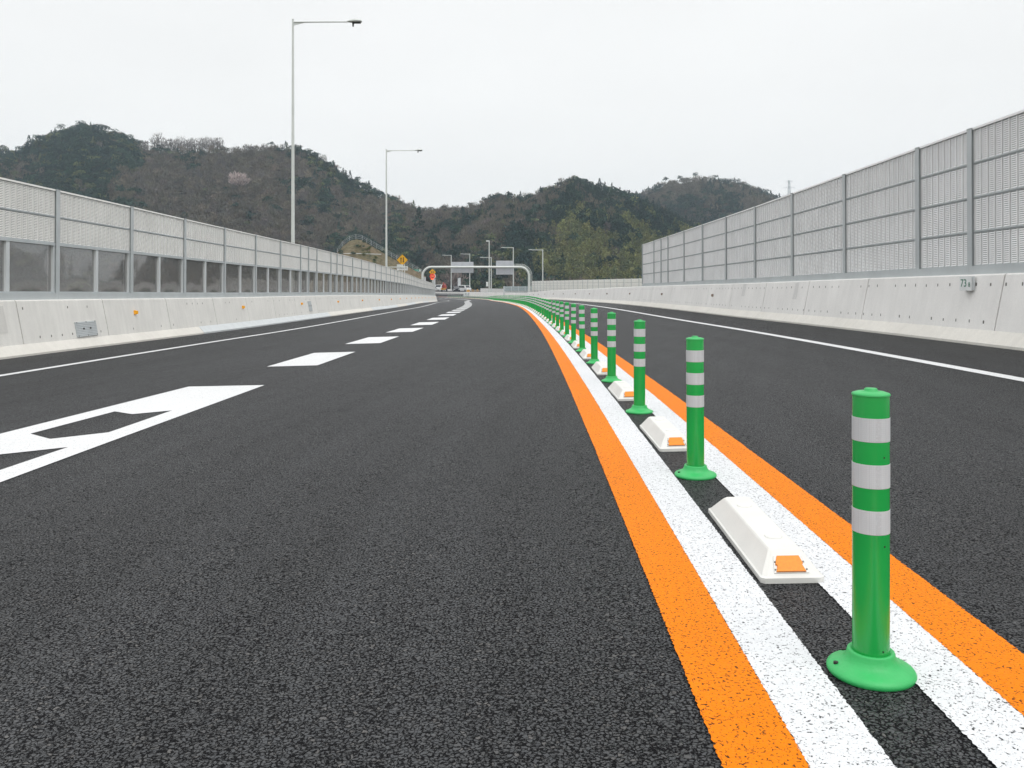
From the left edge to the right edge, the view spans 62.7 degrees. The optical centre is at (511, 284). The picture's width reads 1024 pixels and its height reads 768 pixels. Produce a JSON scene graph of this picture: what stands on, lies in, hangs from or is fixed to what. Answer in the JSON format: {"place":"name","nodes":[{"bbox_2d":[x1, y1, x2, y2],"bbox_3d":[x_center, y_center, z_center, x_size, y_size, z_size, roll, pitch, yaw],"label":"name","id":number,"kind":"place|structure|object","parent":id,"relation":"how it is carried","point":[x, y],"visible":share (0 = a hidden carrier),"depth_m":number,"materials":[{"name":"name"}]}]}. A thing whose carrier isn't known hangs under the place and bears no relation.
{"place":"outdoors","nodes":[
{"label":"outdoors","id":0,"kind":"place"},
{"bbox_2d":[0,129,396,291],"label":"hill","id":1,"kind":"structure","parent":0,"point":[120,289],"depth_m":357.69,"materials":[{"name":"green plant"}]},
{"bbox_2d":[149,137,158,147],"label":"bare tree","id":2,"kind":"object","parent":1,"relation":"on","point":[152,142],"visible":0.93,"depth_m":512.17,"materials":[{"name":"grey plant"}]},
{"bbox_2d":[152,132,163,147],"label":"bare tree","id":3,"kind":"object","parent":1,"relation":"on","point":[157,136],"visible":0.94,"depth_m":511.71,"materials":[{"name":"grey plant"}]},
{"bbox_2d":[156,137,166,147],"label":"bare tree","id":4,"kind":"object","parent":1,"relation":"on","point":[161,142],"visible":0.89,"depth_m":511.62,"materials":[{"name":"grey plant"}]},
{"bbox_2d":[164,139,173,153],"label":"bare tree","id":5,"kind":"object","parent":1,"relation":"on","point":[170,147],"visible":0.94,"depth_m":509.92,"materials":[{"name":"grey plant"}]},
{"bbox_2d":[174,136,184,146],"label":"bare tree","id":6,"kind":"object","parent":1,"relation":"on","point":[181,144],"visible":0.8,"depth_m":510.70,"materials":[{"name":"grey plant"}]},
{"bbox_2d":[189,137,198,150],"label":"bare tree","id":7,"kind":"object","parent":1,"relation":"on","point":[194,143],"visible":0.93,"depth_m":509.77,"materials":[{"name":"grey plant"}]},
{"bbox_2d":[203,136,214,150],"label":"bare tree","id":8,"kind":"object","parent":1,"relation":"on","point":[208,139],"visible":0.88,"depth_m":508.62,"materials":[{"name":"grey plant"}]},
{"bbox_2d":[211,137,223,152],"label":"bare tree","id":9,"kind":"object","parent":1,"relation":"on","point":[217,147],"visible":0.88,"depth_m":509.30,"materials":[{"name":"grey plant"}]},
{"bbox_2d":[0,121,439,291],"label":"forest","id":10,"kind":"object","parent":1,"relation":"on","point":[352,222],"visible":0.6,"depth_m":425.21,"materials":[{"name":"green plant"}]},
{"bbox_2d":[226,170,251,190],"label":"cherry tree","id":11,"kind":"object","parent":1,"relation":"on","point":[237,181],"visible":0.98,"depth_m":434.90,"materials":[{"name":"pink plant"}]},
{"bbox_2d":[409,207,428,234],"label":"conifer","id":12,"kind":"object","parent":1,"relation":"on","point":[416,219],"visible":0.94,"depth_m":401.14,"materials":[{"name":"green plant"}]},
{"bbox_2d":[309,239,436,292],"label":"grassy mound","id":13,"kind":"object","parent":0,"point":[350,248],"visible":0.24,"depth_m":184.66,"materials":[{"name":"green plant"}]},
{"bbox_2d":[338,235,419,271],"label":"mound fence","id":14,"kind":"object","parent":13,"relation":"on","point":[373,245],"visible":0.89,"depth_m":190.04,"materials":[{"name":"metal"}]},
{"bbox_2d":[269,289,494,296],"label":"road","id":15,"kind":"structure","parent":0,"point":[436,294],"depth_m":227.47,"materials":[{"name":"grey asphalt"}]},
{"bbox_2d":[435,285,444,290],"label":"parked truck","id":16,"kind":"object","parent":15,"relation":"on","point":[438,287],"visible":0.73,"depth_m":259.71,"materials":[{"name":"white metal"}]},
{"bbox_2d":[441,282,447,291],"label":"excavator","id":17,"kind":"object","parent":15,"relation":"on","point":[444,287],"visible":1,"depth_m":254.10,"materials":[{"name":"red paint"}]},
{"bbox_2d":[444,271,468,287],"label":"cherry tree","id":18,"kind":"object","parent":15,"relation":"on","point":[455,276],"visible":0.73,"depth_m":298.16,"materials":[{"name":"grey plant"}]},
{"bbox_2d":[453,286,459,291],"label":"parked car","id":19,"kind":"object","parent":15,"relation":"on","point":[455,288],"visible":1,"depth_m":251.01,"materials":[{"name":"grey metal"}]},
{"bbox_2d":[459,285,470,291],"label":"parked van","id":20,"kind":"object","parent":15,"relation":"on","point":[464,287],"visible":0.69,"depth_m":256.88,"materials":[{"name":"white metal"}]},
{"bbox_2d":[338,240,633,289],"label":"undergrowth","id":21,"kind":"object","parent":15,"relation":"on","point":[496,284],"visible":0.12,"depth_m":294.91,"materials":[{"name":"green plant"}]},
{"bbox_2d":[480,257,491,292],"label":"street lamp","id":22,"kind":"object","parent":15,"relation":"on","point":[491,271],"visible":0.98,"depth_m":239.89,"materials":[{"name":"metal"}]},
{"bbox_2d":[501,247,513,285],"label":"street lamp","id":23,"kind":"object","parent":15,"relation":"on","point":[513,261],"visible":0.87,"depth_m":224.88,"materials":[{"name":"metal"}]},
{"bbox_2d":[480,288,541,292],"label":"parapet","id":24,"kind":"structure","parent":15,"relation":"on","point":[493,290],"depth_m":242.86,"materials":[{"name":"concrete"}]},
{"bbox_2d":[0,296,1023,767],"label":"road","id":25,"kind":"structure","parent":0,"point":[458,532],"depth_m":2.93,"materials":[{"name":"black asphalt"}]},
{"bbox_2d":[0,295,436,359],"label":"concrete barrier","id":26,"kind":"object","parent":25,"relation":"on","point":[32,327],"visible":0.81,"depth_m":19.48,"materials":[{"name":"concrete"}]},
{"bbox_2d":[0,177,434,299],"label":"noise barrier","id":27,"kind":"object","parent":26,"relation":"on","point":[54,220],"visible":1,"depth_m":20.52,"materials":[{"name":"metal"}]},
{"bbox_2d":[2,241,7,290],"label":"post","id":28,"kind":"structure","parent":27,"relation":"in","point":[5,243],"depth_m":14.62,"materials":[{"name":"metal"}]},
{"bbox_2d":[8,241,54,291],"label":"post","id":29,"kind":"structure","parent":27,"relation":"in","point":[52,248],"depth_m":16.08,"materials":[{"name":"metal"}]},
{"bbox_2d":[93,250,96,291],"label":"post","id":30,"kind":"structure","parent":27,"relation":"in","point":[94,251],"depth_m":17.70,"materials":[{"name":"metal"}]},
{"bbox_2d":[97,250,129,291],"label":"post","id":31,"kind":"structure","parent":27,"relation":"in","point":[127,254],"depth_m":19.19,"materials":[{"name":"metal"}]},
{"bbox_2d":[156,257,159,291],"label":"post","id":32,"kind":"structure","parent":27,"relation":"in","point":[157,258],"depth_m":20.80,"materials":[{"name":"metal"}]},
{"bbox_2d":[160,257,182,291],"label":"post","id":33,"kind":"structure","parent":27,"relation":"in","point":[181,260],"depth_m":22.29,"materials":[{"name":"metal"}]},
{"bbox_2d":[203,261,205,291],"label":"post","id":34,"kind":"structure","parent":27,"relation":"in","point":[204,262],"depth_m":23.91,"materials":[{"name":"metal"}]},
{"bbox_2d":[221,263,223,291],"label":"post","id":35,"kind":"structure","parent":27,"relation":"in","point":[222,264],"depth_m":25.39,"materials":[{"name":"metal"}]},
{"bbox_2d":[238,265,240,291],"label":"post","id":36,"kind":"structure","parent":27,"relation":"in","point":[239,266],"depth_m":27.01,"materials":[{"name":"metal"}]},
{"bbox_2d":[253,266,254,291],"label":"post","id":37,"kind":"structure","parent":27,"relation":"in","point":[253,266],"depth_m":28.49,"materials":[{"name":"metal"}]},
{"bbox_2d":[266,268,268,291],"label":"post","id":38,"kind":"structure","parent":27,"relation":"in","point":[267,269],"depth_m":30.11,"materials":[{"name":"metal"}]},
{"bbox_2d":[278,269,279,291],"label":"post","id":39,"kind":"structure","parent":27,"relation":"in","point":[278,269],"depth_m":31.59,"materials":[{"name":"metal"}]},
{"bbox_2d":[289,270,290,291],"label":"post","id":40,"kind":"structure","parent":27,"relation":"in","point":[289,270],"depth_m":33.20,"materials":[{"name":"metal"}]},
{"bbox_2d":[298,271,299,291],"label":"post","id":41,"kind":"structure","parent":27,"relation":"in","point":[298,271],"depth_m":34.69,"materials":[{"name":"metal"}]},
{"bbox_2d":[306,272,307,291],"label":"post","id":42,"kind":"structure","parent":27,"relation":"in","point":[306,272],"depth_m":36.09,"materials":[{"name":"metal"}]},
{"bbox_2d":[315,273,316,291],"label":"post","id":43,"kind":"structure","parent":27,"relation":"in","point":[315,273],"depth_m":37.76,"materials":[{"name":"metal"}]},
{"bbox_2d":[322,273,323,291],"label":"post","id":44,"kind":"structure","parent":27,"relation":"in","point":[323,273],"depth_m":39.35,"materials":[{"name":"metal"}]},
{"bbox_2d":[329,274,330,291],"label":"post","id":45,"kind":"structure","parent":27,"relation":"in","point":[329,274],"depth_m":40.87,"materials":[{"name":"metal"}]},
{"bbox_2d":[335,275,336,291],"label":"post","id":46,"kind":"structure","parent":27,"relation":"in","point":[335,275],"depth_m":42.38,"materials":[{"name":"metal"}]},
{"bbox_2d":[346,276,347,291],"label":"post","id":47,"kind":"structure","parent":27,"relation":"in","point":[346,276],"depth_m":45.52,"materials":[{"name":"metal"}]},
{"bbox_2d":[389,264,403,267],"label":"bracket arm","id":48,"kind":"object","parent":27,"relation":"attached to","point":[399,265],"visible":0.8,"depth_m":77.98},
{"bbox_2d":[435,292,463,293],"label":"kerb wall","id":49,"kind":"structure","parent":25,"relation":"on","point":[451,292],"depth_m":226.32,"materials":[{"name":"concrete"}]},
{"bbox_2d":[536,297,538,313],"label":"delineator post","id":50,"kind":"object","parent":25,"relation":"on","point":[537,305],"visible":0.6,"depth_m":33.91,"materials":[{"name":"green plastic"}]},
{"bbox_2d":[539,298,541,313],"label":"delineator post","id":51,"kind":"object","parent":25,"relation":"on","point":[540,306],"visible":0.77,"depth_m":31.92,"materials":[{"name":"green plastic"}]},
{"bbox_2d":[540,298,543,316],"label":"delineator post","id":52,"kind":"object","parent":25,"relation":"on","point":[542,307],"visible":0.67,"depth_m":29.91,"materials":[{"name":"green plastic"}]},
{"bbox_2d":[542,299,545,318],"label":"delineator post","id":53,"kind":"object","parent":25,"relation":"on","point":[544,308],"visible":0.62,"depth_m":27.91,"materials":[{"name":"green plastic"}]},
{"bbox_2d":[544,299,548,320],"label":"delineator post","id":54,"kind":"object","parent":25,"relation":"on","point":[547,308],"visible":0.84,"depth_m":25.91,"materials":[{"name":"green plastic"}]},
{"bbox_2d":[547,300,551,322],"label":"delineator post","id":55,"kind":"object","parent":25,"relation":"on","point":[550,312],"visible":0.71,"depth_m":23.91,"materials":[{"name":"green plastic"}]},
{"bbox_2d":[551,300,554,325],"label":"delineator post","id":56,"kind":"object","parent":25,"relation":"on","point":[553,311],"visible":0.82,"depth_m":21.91,"materials":[{"name":"green plastic"}]},
{"bbox_2d":[554,301,558,328],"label":"delineator post","id":57,"kind":"object","parent":25,"relation":"on","point":[557,313],"visible":0.74,"depth_m":19.91,"materials":[{"name":"green plastic"}]},
{"bbox_2d":[558,301,563,331],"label":"delineator post","id":58,"kind":"object","parent":25,"relation":"on","point":[561,316],"visible":0.9,"depth_m":17.90,"materials":[{"name":"green plastic"}]},
{"bbox_2d":[562,302,568,336],"bbox_3d":[1.042,0.657,15.943,0.194,0.657,0.194,0,0,-15],"label":"delineator post","id":59,"kind":"object","parent":25,"relation":"on","point":[566,318],"visible":0.82,"depth_m":15.90,"materials":[{"name":"green plastic"}]},
{"bbox_2d":[564,334,577,340],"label":"separator block","id":60,"kind":"structure","parent":25,"relation":"on","point":[567,337],"depth_m":14.69,"materials":[{"name":"white plastic"}]},
{"bbox_2d":[568,303,576,342],"bbox_3d":[1.020,0.636,13.940,0.194,0.657,0.194,0,1,-1],"label":"delineator post","id":61,"kind":"object","parent":25,"relation":"on","point":[573,322],"visible":0.9,"depth_m":13.90,"materials":[{"name":"green plastic"}]},
{"bbox_2d":[571,340,585,348],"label":"separator block","id":62,"kind":"structure","parent":25,"relation":"on","point":[574,344],"depth_m":12.60,"materials":[{"name":"white plastic"}]},
{"bbox_2d":[576,305,585,351],"bbox_3d":[0.994,0.617,11.946,0.194,0.657,0.194,-1,-1,12],"label":"delineator post","id":63,"kind":"object","parent":25,"relation":"on","point":[581,328],"visible":0.89,"depth_m":11.91,"materials":[{"name":"green plastic"}]},
{"bbox_2d":[579,349,590,358],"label":"separator block","id":64,"kind":"structure","parent":25,"relation":"on","point":[585,354],"depth_m":10.66,"materials":[{"name":"white plastic"}]},
{"bbox_2d":[586,308,598,363],"bbox_3d":[0.972,0.600,9.940,0.194,0.657,0.194,0,1,-12],"label":"delineator post","id":65,"kind":"object","parent":25,"relation":"on","point":[594,336],"visible":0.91,"depth_m":9.90,"materials":[{"name":"green plastic"}]},
{"bbox_2d":[592,361,606,374],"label":"separator block","id":66,"kind":"structure","parent":25,"relation":"on","point":[599,367],"depth_m":8.73,"materials":[{"name":"white plastic"}]},
{"bbox_2d":[601,312,621,382],"bbox_3d":[0.941,0.585,7.943,0.194,0.657,0.194,0,0,10],"label":"delineator post","id":67,"kind":"object","parent":25,"relation":"on","point":[611,376],"visible":0.98,"depth_m":7.91,"materials":[{"name":"green plastic"}]},
{"bbox_2d":[608,381,633,400],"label":"separator block","id":68,"kind":"structure","parent":25,"relation":"on","point":[621,390],"depth_m":6.71,"materials":[{"name":"white plastic"}]},
{"bbox_2d":[626,319,652,413],"bbox_3d":[0.901,0.574,5.942,0.194,0.657,0.194,0,0,14],"label":"delineator post","id":69,"kind":"object","parent":25,"relation":"on","point":[639,406],"visible":1,"depth_m":5.91,"materials":[{"name":"green plastic"}]},
{"bbox_2d":[640,416,686,451],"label":"separator block","id":70,"kind":"structure","parent":25,"relation":"on","point":[663,434],"depth_m":4.70,"materials":[{"name":"white plastic"}]},
{"bbox_2d":[675,336,716,480],"bbox_3d":[0.859,0.568,3.941,0.194,0.657,0.194,0,1,-10],"label":"delineator post","id":71,"kind":"object","parent":25,"relation":"on","point":[695,468],"visible":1,"depth_m":3.90,"materials":[{"name":"green plastic"}]},
{"bbox_2d":[469,273,1023,350],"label":"concrete barrier","id":72,"kind":"object","parent":25,"relation":"on","point":[988,311],"visible":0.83,"depth_m":15.53,"materials":[{"name":"grey concrete"}]},
{"bbox_2d":[642,109,1023,285],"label":"noise barrier","id":73,"kind":"object","parent":72,"relation":"on","point":[952,204],"visible":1,"depth_m":15.49,"materials":[{"name":"metal"}]},
{"bbox_2d":[959,276,974,290],"bbox_3d":[6.568,-0.020,12.173,0.127,0.210,0.264,0,0,1],"label":"kilometre sign","id":74,"kind":"object","parent":72,"relation":"attached to","point":[966,283],"visible":1,"depth_m":12.12,"materials":[{"name":"metal"}]},
{"bbox_2d":[708,497,823,583],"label":"separator block","id":75,"kind":"structure","parent":25,"relation":"on","point":[768,549],"depth_m":2.70,"materials":[{"name":"white plastic"}]},
{"bbox_2d":[826,387,916,691],"bbox_3d":[0.830,0.567,1.944,0.194,0.657,0.194,0,0,0],"label":"delineator post","id":76,"kind":"object","parent":25,"relation":"on","point":[867,658],"visible":1,"depth_m":1.91,"materials":[{"name":"green plastic"}]},
{"bbox_2d":[0,0,1023,209],"label":"sky","id":77,"kind":"structure","parent":0,"point":[501,96],"materials":[{"name":"white"}]},
{"bbox_2d":[427,190,672,285],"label":"hill","id":78,"kind":"structure","parent":0,"point":[560,247],"depth_m":340.59,"materials":[{"name":"green plant"}]},
{"bbox_2d":[405,175,700,285],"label":"forest","id":79,"kind":"object","parent":78,"relation":"on","point":[481,219],"visible":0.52,"depth_m":361.79,"materials":[{"name":"green plant"}]},
{"bbox_2d":[642,181,763,223],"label":"hill","id":80,"kind":"structure","parent":0,"point":[705,206],"depth_m":620.08,"materials":[{"name":"green plant"}]},
{"bbox_2d":[629,175,780,224],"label":"forest","id":81,"kind":"object","parent":80,"relation":"on","point":[751,195],"visible":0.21,"depth_m":632.59,"materials":[{"name":"green plant"}]},
{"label":"embankment","id":82,"kind":"structure","parent":0,"visible":0},
{"bbox_2d":[291,18,361,291],"bbox_3d":[-8.045,-4.276,36.200,3.170,14.352,0.400,0,0,0],"label":"street lamp","id":83,"kind":"object","parent":82,"relation":"on","point":[352,21],"visible":0.88,"depth_m":36.15,"materials":[{"name":"metal"}]},
{"bbox_2d":[397,254,407,272],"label":"warning sign","id":84,"kind":"object","parent":82,"relation":"on","point":[402,259],"visible":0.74,"depth_m":84.00,"materials":[{"name":"metal"}]},
{"bbox_2d":[385,149,422,266],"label":"street lamp","id":85,"kind":"object","parent":82,"relation":"on","point":[417,150],"visible":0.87,"depth_m":69.64,"materials":[{"name":"metal"}]},
{"bbox_2d":[429,269,435,282],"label":"variable sign","id":86,"kind":"object","parent":82,"relation":"on","point":[432,272],"visible":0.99,"depth_m":152.00,"materials":[{"name":"paint"}]},
{"bbox_2d":[421,261,531,292],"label":"sign gantry","id":87,"kind":"object","parent":82,"relation":"on","point":[504,267],"visible":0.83,"depth_m":140.45,"materials":[{"name":"metal"}]},
{"bbox_2d":[486,240,489,292],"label":"camera mast","id":88,"kind":"object","parent":82,"relation":"on","point":[487,284],"visible":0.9,"depth_m":205.89,"materials":[{"name":"metal"}]},
{"bbox_2d":[503,286,531,295],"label":"noise barrier","id":89,"kind":"object","parent":82,"relation":"on","point":[515,289],"visible":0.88,"depth_m":180.29,"materials":[{"name":"metal"}]},
{"bbox_2d":[532,278,641,291],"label":"noise barrier","id":90,"kind":"object","parent":82,"relation":"on","point":[550,285],"visible":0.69,"depth_m":141.57,"materials":[{"name":"metal"}]},
{"label":"ground","id":91,"kind":"structure","parent":0,"visible":0},
{"bbox_2d":[529,249,542,280],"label":"street lamp","id":92,"kind":"object","parent":91,"relation":"on","point":[542,263],"visible":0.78,"depth_m":199.88,"materials":[{"name":"metal"}]},
{"bbox_2d":[782,180,793,195],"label":"power pylon","id":93,"kind":"object","parent":91,"relation":"on","point":[788,187],"visible":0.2,"depth_m":1149.01,"materials":[{"name":"metal"}]}
]}

